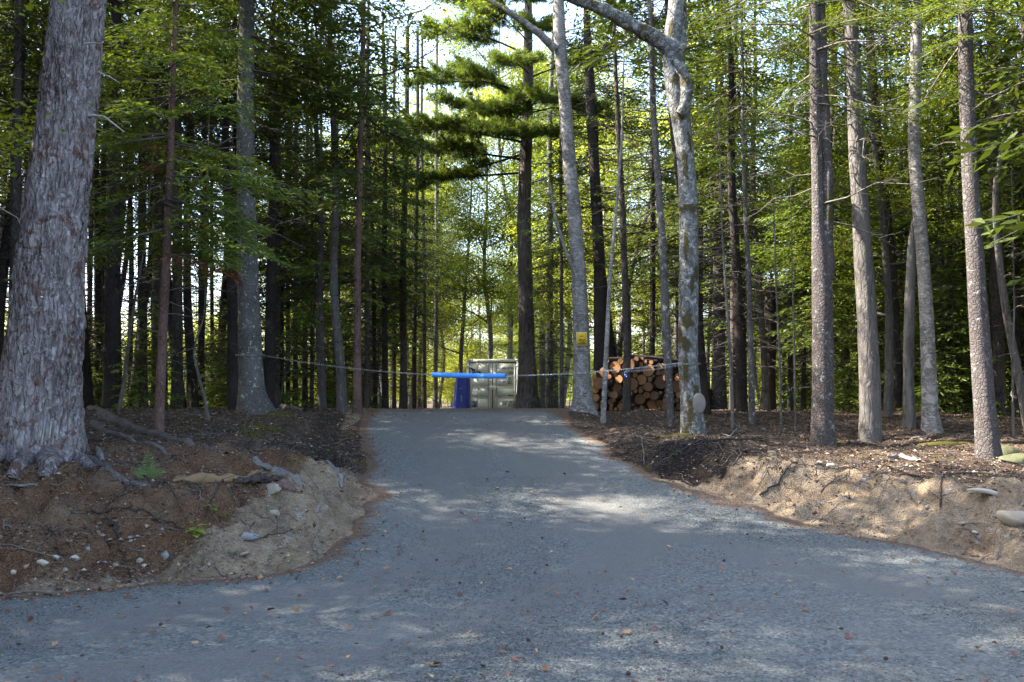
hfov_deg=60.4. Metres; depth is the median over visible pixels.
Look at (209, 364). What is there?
fir sapling
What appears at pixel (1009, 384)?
fir sapling
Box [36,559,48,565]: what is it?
stone
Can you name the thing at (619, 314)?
hardwood tree
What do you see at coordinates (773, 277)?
hardwood tree
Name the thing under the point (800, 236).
hardwood tree
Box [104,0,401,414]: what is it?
spruce tree
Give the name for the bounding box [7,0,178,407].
spruce tree
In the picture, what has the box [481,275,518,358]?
hardwood tree
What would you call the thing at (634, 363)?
log
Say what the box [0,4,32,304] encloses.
spruce tree
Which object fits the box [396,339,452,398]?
leafy shrub
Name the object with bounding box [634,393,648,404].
log
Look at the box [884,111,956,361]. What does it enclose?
fir tree
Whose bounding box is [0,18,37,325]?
spruce tree
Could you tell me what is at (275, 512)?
stone
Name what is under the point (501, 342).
birch tree
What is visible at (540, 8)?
sky
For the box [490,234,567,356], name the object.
hardwood tree
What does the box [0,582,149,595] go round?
stick
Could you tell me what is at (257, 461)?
wood slab
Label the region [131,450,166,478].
fern
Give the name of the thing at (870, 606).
gravel drive
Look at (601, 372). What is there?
log
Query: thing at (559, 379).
woods
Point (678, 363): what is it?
steel chain
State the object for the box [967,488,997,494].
stone
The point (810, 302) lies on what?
hardwood tree
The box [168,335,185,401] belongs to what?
fir sapling
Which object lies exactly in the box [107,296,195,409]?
fir sapling
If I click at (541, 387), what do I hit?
hardwood tree
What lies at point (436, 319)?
spruce tree
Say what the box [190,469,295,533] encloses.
stick
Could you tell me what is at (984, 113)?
spruce tree
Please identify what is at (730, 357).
bare sapling
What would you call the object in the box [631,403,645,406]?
log
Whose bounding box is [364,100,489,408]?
birch tree
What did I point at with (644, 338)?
birch tree
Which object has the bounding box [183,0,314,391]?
spruce tree
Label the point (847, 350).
spruce tree
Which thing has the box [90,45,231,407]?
spruce tree
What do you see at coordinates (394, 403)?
spruce tree
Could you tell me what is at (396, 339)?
fir tree
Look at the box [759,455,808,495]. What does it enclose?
stick
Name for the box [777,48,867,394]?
spruce tree
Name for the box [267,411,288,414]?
moss mound
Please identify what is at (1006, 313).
hardwood tree
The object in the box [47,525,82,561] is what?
stick
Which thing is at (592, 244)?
spruce tree
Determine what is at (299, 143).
spruce tree
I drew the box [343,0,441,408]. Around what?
spruce tree
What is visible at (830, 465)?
stone
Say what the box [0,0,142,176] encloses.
hardwood tree
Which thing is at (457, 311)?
birch tree
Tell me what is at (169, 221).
hemlock sapling
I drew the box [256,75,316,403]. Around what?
spruce tree
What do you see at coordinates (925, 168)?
spruce tree
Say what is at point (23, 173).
spruce tree
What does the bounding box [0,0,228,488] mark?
leaning spruce tree
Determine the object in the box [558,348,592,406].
leafy shrub
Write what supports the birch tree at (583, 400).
on the ground
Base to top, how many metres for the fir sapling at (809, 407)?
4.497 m
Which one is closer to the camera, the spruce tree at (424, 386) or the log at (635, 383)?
the log at (635, 383)
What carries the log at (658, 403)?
on the log
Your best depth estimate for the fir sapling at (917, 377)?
25.04 m
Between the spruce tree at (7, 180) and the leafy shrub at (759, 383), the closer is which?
the spruce tree at (7, 180)
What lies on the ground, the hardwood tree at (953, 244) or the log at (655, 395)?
the hardwood tree at (953, 244)
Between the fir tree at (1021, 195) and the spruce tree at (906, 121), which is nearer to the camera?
the fir tree at (1021, 195)
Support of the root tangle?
on the ground
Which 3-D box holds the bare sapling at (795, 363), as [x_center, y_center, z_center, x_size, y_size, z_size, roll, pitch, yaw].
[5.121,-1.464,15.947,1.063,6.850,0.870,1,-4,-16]
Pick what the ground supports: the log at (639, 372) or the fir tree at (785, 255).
the fir tree at (785, 255)
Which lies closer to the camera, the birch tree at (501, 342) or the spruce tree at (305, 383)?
the spruce tree at (305, 383)
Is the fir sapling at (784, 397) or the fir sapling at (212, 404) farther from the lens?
the fir sapling at (784, 397)
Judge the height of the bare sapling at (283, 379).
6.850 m
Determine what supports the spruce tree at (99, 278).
on the ground
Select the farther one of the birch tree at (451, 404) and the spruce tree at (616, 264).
the birch tree at (451, 404)
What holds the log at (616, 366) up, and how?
on the log
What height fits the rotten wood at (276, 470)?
0.214 m
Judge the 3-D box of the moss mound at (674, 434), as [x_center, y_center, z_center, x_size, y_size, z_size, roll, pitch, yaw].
[2.901,1.639,14.872,0.905,0.164,0.538,0,-4,0]
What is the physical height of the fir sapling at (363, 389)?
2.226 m
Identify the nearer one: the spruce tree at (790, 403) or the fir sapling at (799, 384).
the spruce tree at (790, 403)
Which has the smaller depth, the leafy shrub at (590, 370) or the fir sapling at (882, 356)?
the fir sapling at (882, 356)
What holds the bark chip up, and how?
on the ground
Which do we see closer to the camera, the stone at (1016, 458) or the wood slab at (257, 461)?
the wood slab at (257, 461)
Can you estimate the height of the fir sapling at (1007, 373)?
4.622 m
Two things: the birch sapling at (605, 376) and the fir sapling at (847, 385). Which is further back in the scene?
the fir sapling at (847, 385)
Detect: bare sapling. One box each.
[117,76,159,411]
[151,58,225,420]
[277,216,309,403]
[699,84,734,428]
[758,87,811,430]
[766,106,802,428]
[990,59,1023,438]
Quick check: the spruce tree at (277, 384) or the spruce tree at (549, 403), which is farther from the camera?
the spruce tree at (549, 403)
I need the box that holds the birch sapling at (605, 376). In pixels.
[597,25,647,422]
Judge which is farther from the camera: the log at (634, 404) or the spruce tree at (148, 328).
the spruce tree at (148, 328)
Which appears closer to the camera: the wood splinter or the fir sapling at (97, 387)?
the wood splinter
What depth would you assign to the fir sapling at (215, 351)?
29.62 m
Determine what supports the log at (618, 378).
on the log at (617, 386)
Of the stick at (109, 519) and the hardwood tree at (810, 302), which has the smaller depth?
the stick at (109, 519)
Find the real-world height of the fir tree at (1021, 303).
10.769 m
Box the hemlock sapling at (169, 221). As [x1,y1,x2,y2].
[3,0,335,431]
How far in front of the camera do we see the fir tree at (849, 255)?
29.83 m
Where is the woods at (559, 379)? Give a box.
[149,336,785,403]
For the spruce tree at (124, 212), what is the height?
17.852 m
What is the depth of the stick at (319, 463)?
11.50 m
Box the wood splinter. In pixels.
[95,446,104,460]
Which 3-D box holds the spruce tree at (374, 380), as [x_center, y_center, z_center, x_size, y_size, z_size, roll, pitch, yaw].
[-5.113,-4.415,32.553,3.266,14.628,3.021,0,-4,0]
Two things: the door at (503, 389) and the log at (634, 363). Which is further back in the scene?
the door at (503, 389)
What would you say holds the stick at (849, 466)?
on the ground
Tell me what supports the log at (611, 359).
on the log at (616, 366)
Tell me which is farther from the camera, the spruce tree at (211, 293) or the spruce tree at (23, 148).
the spruce tree at (211, 293)
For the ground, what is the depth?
9.58 m
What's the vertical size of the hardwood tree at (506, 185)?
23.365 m
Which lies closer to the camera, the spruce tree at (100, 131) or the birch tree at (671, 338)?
the spruce tree at (100, 131)
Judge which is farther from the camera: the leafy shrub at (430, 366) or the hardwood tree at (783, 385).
the leafy shrub at (430, 366)
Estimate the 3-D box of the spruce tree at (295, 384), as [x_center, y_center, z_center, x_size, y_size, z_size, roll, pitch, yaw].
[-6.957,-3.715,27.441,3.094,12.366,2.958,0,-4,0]
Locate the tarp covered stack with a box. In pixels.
[452,378,469,407]
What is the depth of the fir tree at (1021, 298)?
27.51 m
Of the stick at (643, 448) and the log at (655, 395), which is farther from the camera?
the log at (655, 395)
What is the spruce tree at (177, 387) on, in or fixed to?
on the ground
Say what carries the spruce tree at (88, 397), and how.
on the ground
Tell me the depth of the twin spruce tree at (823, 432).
13.84 m
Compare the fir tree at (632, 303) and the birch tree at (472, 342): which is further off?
the birch tree at (472, 342)
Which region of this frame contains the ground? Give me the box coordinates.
[0,398,1023,597]
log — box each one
[592,386,601,392]
[593,393,601,401]
[594,377,613,388]
[595,402,600,410]
[599,367,613,376]
[608,355,662,363]
[609,361,622,373]
[609,402,618,406]
[610,391,622,398]
[612,382,622,390]
[615,375,622,383]
[631,354,677,362]
[631,359,641,369]
[631,377,641,390]
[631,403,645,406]
[634,356,642,360]
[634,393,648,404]
[635,368,642,373]
[636,374,647,384]
[638,388,651,393]
[639,404,647,408]
[642,359,650,363]
[643,364,656,376]
[643,382,663,391]
[643,391,650,398]
[647,377,654,381]
[647,399,656,409]
[649,360,663,364]
[650,391,662,399]
[654,375,665,388]
[655,399,662,406]
[661,403,675,410]
[673,380,679,392]
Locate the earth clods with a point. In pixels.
(314, 524)
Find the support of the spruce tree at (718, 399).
on the ground
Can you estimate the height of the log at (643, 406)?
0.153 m
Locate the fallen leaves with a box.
[0,407,1023,681]
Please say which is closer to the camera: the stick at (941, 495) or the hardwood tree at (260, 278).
the stick at (941, 495)
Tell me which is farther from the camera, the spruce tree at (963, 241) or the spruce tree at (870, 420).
the spruce tree at (963, 241)
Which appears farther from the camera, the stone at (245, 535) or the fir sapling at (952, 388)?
the fir sapling at (952, 388)
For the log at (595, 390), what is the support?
on the log at (597, 397)
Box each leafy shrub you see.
[121,305,197,389]
[168,303,263,386]
[169,309,217,388]
[379,350,439,401]
[390,328,457,408]
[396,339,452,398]
[407,341,464,406]
[427,354,458,405]
[430,307,513,395]
[438,329,503,396]
[438,358,466,401]
[442,364,463,402]
[504,336,571,395]
[505,320,592,397]
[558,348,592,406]
[558,359,592,397]
[567,357,592,393]
[710,345,777,397]
[727,350,760,400]
[747,338,800,391]
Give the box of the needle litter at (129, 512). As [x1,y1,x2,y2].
[0,427,364,596]
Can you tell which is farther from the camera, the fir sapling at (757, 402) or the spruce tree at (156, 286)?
the fir sapling at (757, 402)
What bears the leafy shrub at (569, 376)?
on the ground
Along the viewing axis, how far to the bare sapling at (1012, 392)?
14.03 m
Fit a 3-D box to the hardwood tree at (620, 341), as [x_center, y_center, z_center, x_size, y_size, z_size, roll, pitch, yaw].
[4.001,-4.074,31.766,9.735,14.081,8.238,1,-4,-19]
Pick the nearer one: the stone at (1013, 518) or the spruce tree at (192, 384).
the stone at (1013, 518)
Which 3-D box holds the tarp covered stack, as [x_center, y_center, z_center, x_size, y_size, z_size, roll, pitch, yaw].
[-2.333,2.440,40.118,0.877,1.930,1.027,0,-4,0]
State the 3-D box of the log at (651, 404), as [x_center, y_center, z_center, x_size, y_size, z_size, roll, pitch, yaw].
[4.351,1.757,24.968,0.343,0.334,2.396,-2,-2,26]
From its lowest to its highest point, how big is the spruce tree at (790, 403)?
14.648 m
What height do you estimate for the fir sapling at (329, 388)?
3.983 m
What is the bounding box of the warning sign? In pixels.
[576,332,586,345]
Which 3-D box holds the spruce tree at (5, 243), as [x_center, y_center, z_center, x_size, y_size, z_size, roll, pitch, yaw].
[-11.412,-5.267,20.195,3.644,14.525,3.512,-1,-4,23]
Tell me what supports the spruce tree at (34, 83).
on the ground
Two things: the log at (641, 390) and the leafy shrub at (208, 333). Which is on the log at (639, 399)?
the log at (641, 390)
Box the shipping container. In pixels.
[466,359,517,408]
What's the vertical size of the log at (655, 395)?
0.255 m
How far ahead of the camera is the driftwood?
11.83 m
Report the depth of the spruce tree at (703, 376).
19.04 m
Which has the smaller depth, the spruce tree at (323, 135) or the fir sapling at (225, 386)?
the fir sapling at (225, 386)
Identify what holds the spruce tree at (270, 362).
on the ground
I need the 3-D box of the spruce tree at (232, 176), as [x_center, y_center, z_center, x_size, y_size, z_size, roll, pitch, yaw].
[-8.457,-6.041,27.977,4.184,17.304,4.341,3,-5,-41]
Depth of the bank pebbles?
9.16 m
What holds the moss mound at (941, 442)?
on the ground
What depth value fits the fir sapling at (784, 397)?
31.25 m
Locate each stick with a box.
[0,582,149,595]
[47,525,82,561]
[91,506,204,536]
[105,516,141,576]
[143,474,198,521]
[188,475,237,517]
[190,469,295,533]
[243,529,287,541]
[296,461,361,478]
[641,430,651,464]
[678,430,783,445]
[696,437,738,454]
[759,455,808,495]
[806,455,883,469]
[820,471,846,491]
[891,467,964,482]
[905,431,935,442]
[925,471,955,507]
[940,416,973,427]
[948,465,1010,477]
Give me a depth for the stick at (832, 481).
10.65 m
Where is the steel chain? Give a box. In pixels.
[235,354,700,375]
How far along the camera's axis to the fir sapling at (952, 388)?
19.59 m
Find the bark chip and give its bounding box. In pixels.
[6,483,37,486]
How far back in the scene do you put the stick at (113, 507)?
8.43 m
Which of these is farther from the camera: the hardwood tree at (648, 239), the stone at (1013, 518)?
the hardwood tree at (648, 239)
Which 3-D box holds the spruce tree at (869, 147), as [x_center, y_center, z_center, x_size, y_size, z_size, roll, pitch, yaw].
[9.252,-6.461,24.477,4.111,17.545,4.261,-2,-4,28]
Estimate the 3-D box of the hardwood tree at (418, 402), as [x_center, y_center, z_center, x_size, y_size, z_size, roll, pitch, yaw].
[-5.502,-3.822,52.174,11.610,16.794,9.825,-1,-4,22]
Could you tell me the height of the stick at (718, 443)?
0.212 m
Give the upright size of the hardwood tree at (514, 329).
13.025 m
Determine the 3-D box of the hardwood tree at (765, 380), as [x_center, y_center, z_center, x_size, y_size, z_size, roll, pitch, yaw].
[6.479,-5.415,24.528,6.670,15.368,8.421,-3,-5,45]
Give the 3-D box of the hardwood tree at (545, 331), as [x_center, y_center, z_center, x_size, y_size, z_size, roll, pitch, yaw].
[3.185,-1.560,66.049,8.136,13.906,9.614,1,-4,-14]
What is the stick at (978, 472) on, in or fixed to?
on the ground
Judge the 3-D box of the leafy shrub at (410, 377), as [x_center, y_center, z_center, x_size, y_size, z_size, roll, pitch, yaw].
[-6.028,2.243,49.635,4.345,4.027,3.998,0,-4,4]
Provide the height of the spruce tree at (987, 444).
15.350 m
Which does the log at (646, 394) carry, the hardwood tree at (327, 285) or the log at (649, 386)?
the log at (649, 386)
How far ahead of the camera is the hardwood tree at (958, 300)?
28.19 m
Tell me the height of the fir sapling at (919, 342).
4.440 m
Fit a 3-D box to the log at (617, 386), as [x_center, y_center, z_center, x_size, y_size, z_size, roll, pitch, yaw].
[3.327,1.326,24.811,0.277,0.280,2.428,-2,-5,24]
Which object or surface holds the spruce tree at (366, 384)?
on the ground
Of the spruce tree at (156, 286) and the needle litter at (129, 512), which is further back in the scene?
the spruce tree at (156, 286)
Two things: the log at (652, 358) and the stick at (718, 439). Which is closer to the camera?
the stick at (718, 439)
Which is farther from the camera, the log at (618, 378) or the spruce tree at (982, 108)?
the log at (618, 378)
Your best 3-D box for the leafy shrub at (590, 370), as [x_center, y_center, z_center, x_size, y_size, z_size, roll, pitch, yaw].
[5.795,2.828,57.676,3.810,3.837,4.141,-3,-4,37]
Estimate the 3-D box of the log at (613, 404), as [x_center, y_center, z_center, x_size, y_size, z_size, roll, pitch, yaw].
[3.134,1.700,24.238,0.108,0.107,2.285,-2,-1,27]
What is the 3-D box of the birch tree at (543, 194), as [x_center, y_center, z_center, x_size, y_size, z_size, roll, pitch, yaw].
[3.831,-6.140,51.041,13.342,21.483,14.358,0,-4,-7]
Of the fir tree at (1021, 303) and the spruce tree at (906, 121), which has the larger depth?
the spruce tree at (906, 121)
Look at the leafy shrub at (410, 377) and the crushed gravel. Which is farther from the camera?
the leafy shrub at (410, 377)
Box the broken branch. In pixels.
[171,470,275,484]
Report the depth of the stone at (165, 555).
8.15 m
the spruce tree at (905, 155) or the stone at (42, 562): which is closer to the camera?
the stone at (42, 562)
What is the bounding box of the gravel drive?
[0,408,1023,681]
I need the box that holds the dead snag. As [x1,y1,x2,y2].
[902,220,916,427]
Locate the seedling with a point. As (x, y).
(198, 531)
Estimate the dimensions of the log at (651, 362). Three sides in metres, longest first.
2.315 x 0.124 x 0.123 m
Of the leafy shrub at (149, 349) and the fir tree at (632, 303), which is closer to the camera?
the fir tree at (632, 303)
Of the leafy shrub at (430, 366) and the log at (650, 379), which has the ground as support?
the leafy shrub at (430, 366)
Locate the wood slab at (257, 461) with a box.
[253,456,271,469]
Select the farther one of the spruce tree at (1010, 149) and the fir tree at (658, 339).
the fir tree at (658, 339)
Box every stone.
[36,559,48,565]
[69,555,79,560]
[161,551,169,558]
[239,551,248,555]
[240,532,259,538]
[266,483,281,494]
[269,510,279,515]
[826,463,834,466]
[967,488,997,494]
[996,511,1023,526]
[997,453,1023,463]
[1001,444,1020,455]
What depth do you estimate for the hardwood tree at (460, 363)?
48.79 m
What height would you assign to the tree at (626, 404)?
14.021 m
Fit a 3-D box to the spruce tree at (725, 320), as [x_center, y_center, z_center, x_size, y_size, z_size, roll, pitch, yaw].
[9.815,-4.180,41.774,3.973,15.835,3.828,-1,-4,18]
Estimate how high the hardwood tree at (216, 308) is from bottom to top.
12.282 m
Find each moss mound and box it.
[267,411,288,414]
[658,433,704,438]
[917,440,973,445]
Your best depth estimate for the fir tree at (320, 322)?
22.69 m
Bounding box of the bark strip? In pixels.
[326,460,343,487]
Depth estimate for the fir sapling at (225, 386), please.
24.38 m
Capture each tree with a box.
[0,0,106,379]
[0,0,108,361]
[0,0,125,313]
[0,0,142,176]
[0,0,151,407]
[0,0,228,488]
[0,1,107,329]
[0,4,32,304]
[0,4,36,324]
[0,6,39,302]
[0,9,41,336]
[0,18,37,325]
[0,46,29,276]
[0,77,29,327]
[4,72,132,310]
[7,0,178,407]
[7,2,136,329]
[37,6,168,388]
[85,0,215,407]
[85,0,232,409]
[85,122,136,360]
[86,0,184,405]
[87,68,149,382]
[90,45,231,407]
[100,8,147,355]
[102,7,212,407]
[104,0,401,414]
[121,1,260,409]
[121,66,200,390]
[121,123,166,401]
[122,118,211,404]
[128,0,232,407]
[131,11,232,406]
[134,0,303,409]
[146,11,255,406]
[168,140,222,391]
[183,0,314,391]
[183,5,311,377]
[183,18,293,402]
[184,95,232,372]
[195,183,331,362]
[196,210,285,344]
[198,0,343,406]
[199,1,352,408]
[202,0,552,411]
[232,10,329,380]
[255,43,329,406]
[256,0,467,412]
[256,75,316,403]
[256,125,304,383]
[258,0,407,408]
[258,30,348,407]
[258,37,330,404]
[258,145,411,360]
[283,8,395,405]
[284,27,347,404]
[284,157,351,389]
[290,27,353,395]
[293,53,460,391]
[298,0,426,407]
[298,68,447,310]
[298,89,478,406]
[310,218,421,365]
[323,37,423,407]
[324,139,460,407]
[331,181,470,408]
[340,26,413,407]
[342,163,492,385]
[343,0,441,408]
[343,95,465,395]
[345,105,411,400]
[347,170,397,403]
[362,25,444,408]
[362,27,428,408]
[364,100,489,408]
[378,0,620,407]
[378,108,485,408]
[388,136,503,408]
[391,8,566,358]
[391,26,461,408]
[397,0,627,369]
[406,28,453,408]
[407,25,588,358]
[408,138,504,408]
[409,114,536,372]
[419,35,476,408]
[419,272,482,406]
[434,59,631,407]
[444,252,505,371]
[445,231,537,363]
[448,270,517,366]
[466,32,632,407]
[468,241,545,358]
[476,0,599,415]
[479,15,660,407]
[479,250,564,365]
[480,36,657,353]
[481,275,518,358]
[488,10,609,407]
[488,49,748,356]
[489,67,676,353]
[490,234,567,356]
[497,0,674,402]
[513,0,628,407]
[513,244,590,363]
[536,0,651,369]
[545,1,678,412]
[565,0,706,434]
[566,123,618,392]
[571,264,637,364]
[572,288,593,370]
[573,25,766,363]
[585,140,643,365]
[586,152,707,354]
[587,0,781,413]
[588,0,749,426]
[589,118,674,356]
[604,1,708,355]
[612,114,729,344]
[614,0,887,410]
[629,1,801,409]
[631,207,673,357]
[641,142,757,387]
[645,1,746,372]
[645,285,705,354]
[648,0,807,409]
[648,37,752,384]
[658,0,810,412]
[660,0,811,423]
[664,3,763,391]
[667,12,838,371]
[688,0,947,445]
[701,0,976,442]
[703,108,759,408]
[703,198,785,356]
[705,0,796,385]
[705,125,869,386]
[706,123,849,401]
[710,233,786,407]
[726,0,1023,416]
[728,154,781,345]
[737,0,899,393]
[740,3,905,372]
[741,1,841,409]
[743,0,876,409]
[745,274,807,410]
[758,151,878,380]
[762,0,920,410]
[768,109,809,403]
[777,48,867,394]
[778,102,851,402]
[783,37,906,409]
[785,0,994,411]
[794,25,917,386]
[811,25,916,382]
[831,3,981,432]
[839,0,1023,406]
[841,22,955,366]
[843,4,962,384]
[844,0,1023,459]
[866,15,1013,306]
[868,0,1023,432]
[874,61,923,274]
[877,27,947,375]
[879,1,1023,414]
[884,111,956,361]
[893,2,1023,410]
[896,3,1017,407]
[904,16,1020,380]
[905,0,1023,252]
[937,17,987,382]
[938,0,1023,289]
[943,2,1014,385]
[953,2,1023,410]
[956,4,1023,307]
[956,146,1012,362]
[982,102,1023,351]
[985,64,1023,366]
[1006,259,1023,314]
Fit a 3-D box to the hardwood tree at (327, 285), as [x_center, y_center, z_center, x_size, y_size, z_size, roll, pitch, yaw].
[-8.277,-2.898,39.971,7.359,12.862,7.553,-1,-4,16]
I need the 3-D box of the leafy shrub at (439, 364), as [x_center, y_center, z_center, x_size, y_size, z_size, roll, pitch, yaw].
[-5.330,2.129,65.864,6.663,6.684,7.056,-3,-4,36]
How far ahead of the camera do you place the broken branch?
9.41 m
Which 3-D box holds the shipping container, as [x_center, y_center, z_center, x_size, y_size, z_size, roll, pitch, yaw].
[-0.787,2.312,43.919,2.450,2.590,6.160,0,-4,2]
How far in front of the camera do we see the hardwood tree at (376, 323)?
43.94 m
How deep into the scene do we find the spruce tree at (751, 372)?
17.40 m
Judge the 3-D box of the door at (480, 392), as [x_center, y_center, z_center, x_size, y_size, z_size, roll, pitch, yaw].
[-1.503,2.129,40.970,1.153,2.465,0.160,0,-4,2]
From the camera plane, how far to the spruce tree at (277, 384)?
24.05 m
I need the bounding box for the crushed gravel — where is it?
[0,476,1023,681]
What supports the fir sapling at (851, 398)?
on the ground
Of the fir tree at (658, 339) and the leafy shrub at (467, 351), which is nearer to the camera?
the fir tree at (658, 339)
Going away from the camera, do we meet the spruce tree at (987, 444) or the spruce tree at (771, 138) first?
the spruce tree at (987, 444)
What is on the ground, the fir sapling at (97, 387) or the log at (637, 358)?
the fir sapling at (97, 387)
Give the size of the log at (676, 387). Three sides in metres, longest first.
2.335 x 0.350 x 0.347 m
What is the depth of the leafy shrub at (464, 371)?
54.69 m
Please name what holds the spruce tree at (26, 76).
on the ground
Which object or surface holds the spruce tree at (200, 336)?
on the ground
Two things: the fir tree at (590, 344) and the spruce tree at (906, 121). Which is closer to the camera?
the spruce tree at (906, 121)
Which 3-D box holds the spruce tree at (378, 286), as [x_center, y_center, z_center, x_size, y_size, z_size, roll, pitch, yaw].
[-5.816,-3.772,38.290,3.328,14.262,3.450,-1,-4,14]
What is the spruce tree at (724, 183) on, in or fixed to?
on the ground
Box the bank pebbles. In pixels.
[8,423,1023,594]
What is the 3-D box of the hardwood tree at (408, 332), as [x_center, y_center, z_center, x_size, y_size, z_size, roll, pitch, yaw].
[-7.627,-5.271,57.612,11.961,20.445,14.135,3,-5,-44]
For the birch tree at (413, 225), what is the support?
on the ground
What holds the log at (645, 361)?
on the log at (648, 373)
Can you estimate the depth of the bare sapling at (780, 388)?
16.52 m
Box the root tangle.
[310,417,1015,488]
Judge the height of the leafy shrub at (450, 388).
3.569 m
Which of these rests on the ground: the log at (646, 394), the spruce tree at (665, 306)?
the spruce tree at (665, 306)
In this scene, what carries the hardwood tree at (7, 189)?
on the ground
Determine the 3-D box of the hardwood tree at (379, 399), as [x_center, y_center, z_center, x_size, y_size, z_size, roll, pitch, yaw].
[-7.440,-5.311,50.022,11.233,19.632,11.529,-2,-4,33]
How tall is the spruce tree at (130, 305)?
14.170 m
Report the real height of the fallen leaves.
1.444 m
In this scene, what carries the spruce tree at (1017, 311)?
on the ground
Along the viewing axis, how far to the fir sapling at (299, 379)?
40.49 m
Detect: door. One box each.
[467,360,491,408]
[493,360,517,408]
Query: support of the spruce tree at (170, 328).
on the ground
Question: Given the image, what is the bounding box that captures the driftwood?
[887,453,919,461]
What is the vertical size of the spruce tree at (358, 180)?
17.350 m
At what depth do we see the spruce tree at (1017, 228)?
12.27 m
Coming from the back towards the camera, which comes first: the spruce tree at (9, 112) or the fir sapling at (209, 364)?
the fir sapling at (209, 364)
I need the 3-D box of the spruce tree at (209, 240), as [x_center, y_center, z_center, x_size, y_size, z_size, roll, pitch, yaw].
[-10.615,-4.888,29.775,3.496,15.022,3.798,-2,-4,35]
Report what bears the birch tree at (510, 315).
on the ground
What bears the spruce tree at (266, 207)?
on the ground
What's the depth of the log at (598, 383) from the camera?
23.30 m
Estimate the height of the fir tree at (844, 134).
13.760 m
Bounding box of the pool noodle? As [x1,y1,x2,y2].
[432,372,505,380]
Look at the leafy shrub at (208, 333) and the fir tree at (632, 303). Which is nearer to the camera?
the fir tree at (632, 303)
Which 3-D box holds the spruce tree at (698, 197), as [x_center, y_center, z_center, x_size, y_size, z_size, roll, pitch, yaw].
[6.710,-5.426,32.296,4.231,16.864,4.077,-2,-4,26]
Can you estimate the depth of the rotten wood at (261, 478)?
9.74 m
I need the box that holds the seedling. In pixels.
[185,521,206,543]
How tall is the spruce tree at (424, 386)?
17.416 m
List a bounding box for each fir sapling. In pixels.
[87,315,103,406]
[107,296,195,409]
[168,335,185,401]
[185,299,226,407]
[186,328,225,406]
[197,300,226,401]
[204,290,300,406]
[280,296,352,408]
[284,341,314,404]
[313,321,363,407]
[315,302,384,408]
[349,361,380,407]
[725,352,760,409]
[755,356,797,407]
[776,302,811,409]
[776,329,840,408]
[777,354,809,407]
[834,320,883,412]
[837,352,858,410]
[840,279,958,410]
[841,297,920,411]
[881,252,1016,412]
[881,280,958,408]
[897,264,1019,415]
[971,288,1023,409]
[1004,286,1023,409]
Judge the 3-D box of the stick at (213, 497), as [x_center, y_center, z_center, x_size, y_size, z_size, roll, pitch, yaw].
[-2.938,1.556,8.990,0.277,0.384,1.207,0,-4,7]
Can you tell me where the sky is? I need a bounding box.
[4,0,1023,396]
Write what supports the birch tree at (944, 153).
on the ground
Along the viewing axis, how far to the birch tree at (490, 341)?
51.48 m
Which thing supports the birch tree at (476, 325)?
on the ground
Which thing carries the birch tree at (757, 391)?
on the ground
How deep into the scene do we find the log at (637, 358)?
23.72 m
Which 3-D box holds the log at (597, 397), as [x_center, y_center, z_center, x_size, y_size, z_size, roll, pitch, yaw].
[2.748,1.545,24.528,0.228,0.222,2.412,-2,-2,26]
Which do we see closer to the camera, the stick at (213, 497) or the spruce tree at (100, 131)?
the stick at (213, 497)
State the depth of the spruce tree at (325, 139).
28.66 m
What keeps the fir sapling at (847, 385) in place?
on the ground
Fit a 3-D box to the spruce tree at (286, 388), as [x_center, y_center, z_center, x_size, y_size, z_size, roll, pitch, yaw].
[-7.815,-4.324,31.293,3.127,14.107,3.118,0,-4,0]
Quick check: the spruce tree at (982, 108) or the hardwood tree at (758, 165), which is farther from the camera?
the hardwood tree at (758, 165)
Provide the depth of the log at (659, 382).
23.79 m
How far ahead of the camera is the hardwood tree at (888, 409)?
18.42 m
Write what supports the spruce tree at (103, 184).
on the ground
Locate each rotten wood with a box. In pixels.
[235,473,282,484]
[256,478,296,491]
[269,465,304,493]
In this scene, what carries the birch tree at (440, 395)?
on the ground
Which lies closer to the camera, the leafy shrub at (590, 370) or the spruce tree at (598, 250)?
the spruce tree at (598, 250)
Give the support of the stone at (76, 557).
on the ground
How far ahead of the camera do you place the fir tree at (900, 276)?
27.06 m
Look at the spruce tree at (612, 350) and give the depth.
29.30 m
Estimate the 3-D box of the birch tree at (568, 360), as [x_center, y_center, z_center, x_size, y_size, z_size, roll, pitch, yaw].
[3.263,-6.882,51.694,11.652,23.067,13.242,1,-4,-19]
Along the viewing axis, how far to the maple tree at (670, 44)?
15.20 m
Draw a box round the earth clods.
[0,414,1023,595]
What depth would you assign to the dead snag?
16.27 m
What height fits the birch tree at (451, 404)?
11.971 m
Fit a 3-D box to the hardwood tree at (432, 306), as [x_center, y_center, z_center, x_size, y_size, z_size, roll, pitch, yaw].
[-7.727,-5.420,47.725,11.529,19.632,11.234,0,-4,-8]
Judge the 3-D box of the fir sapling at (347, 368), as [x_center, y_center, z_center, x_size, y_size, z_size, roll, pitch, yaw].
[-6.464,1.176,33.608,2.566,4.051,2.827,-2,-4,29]
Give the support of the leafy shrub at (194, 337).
on the ground
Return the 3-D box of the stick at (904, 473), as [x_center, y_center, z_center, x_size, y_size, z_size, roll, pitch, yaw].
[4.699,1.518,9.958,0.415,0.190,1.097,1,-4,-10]
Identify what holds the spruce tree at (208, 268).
on the ground
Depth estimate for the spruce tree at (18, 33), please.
18.22 m
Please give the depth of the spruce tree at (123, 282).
34.66 m
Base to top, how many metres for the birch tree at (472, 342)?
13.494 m
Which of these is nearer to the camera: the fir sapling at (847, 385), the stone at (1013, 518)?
the stone at (1013, 518)
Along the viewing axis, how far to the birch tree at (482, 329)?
66.45 m
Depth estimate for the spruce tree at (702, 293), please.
30.25 m

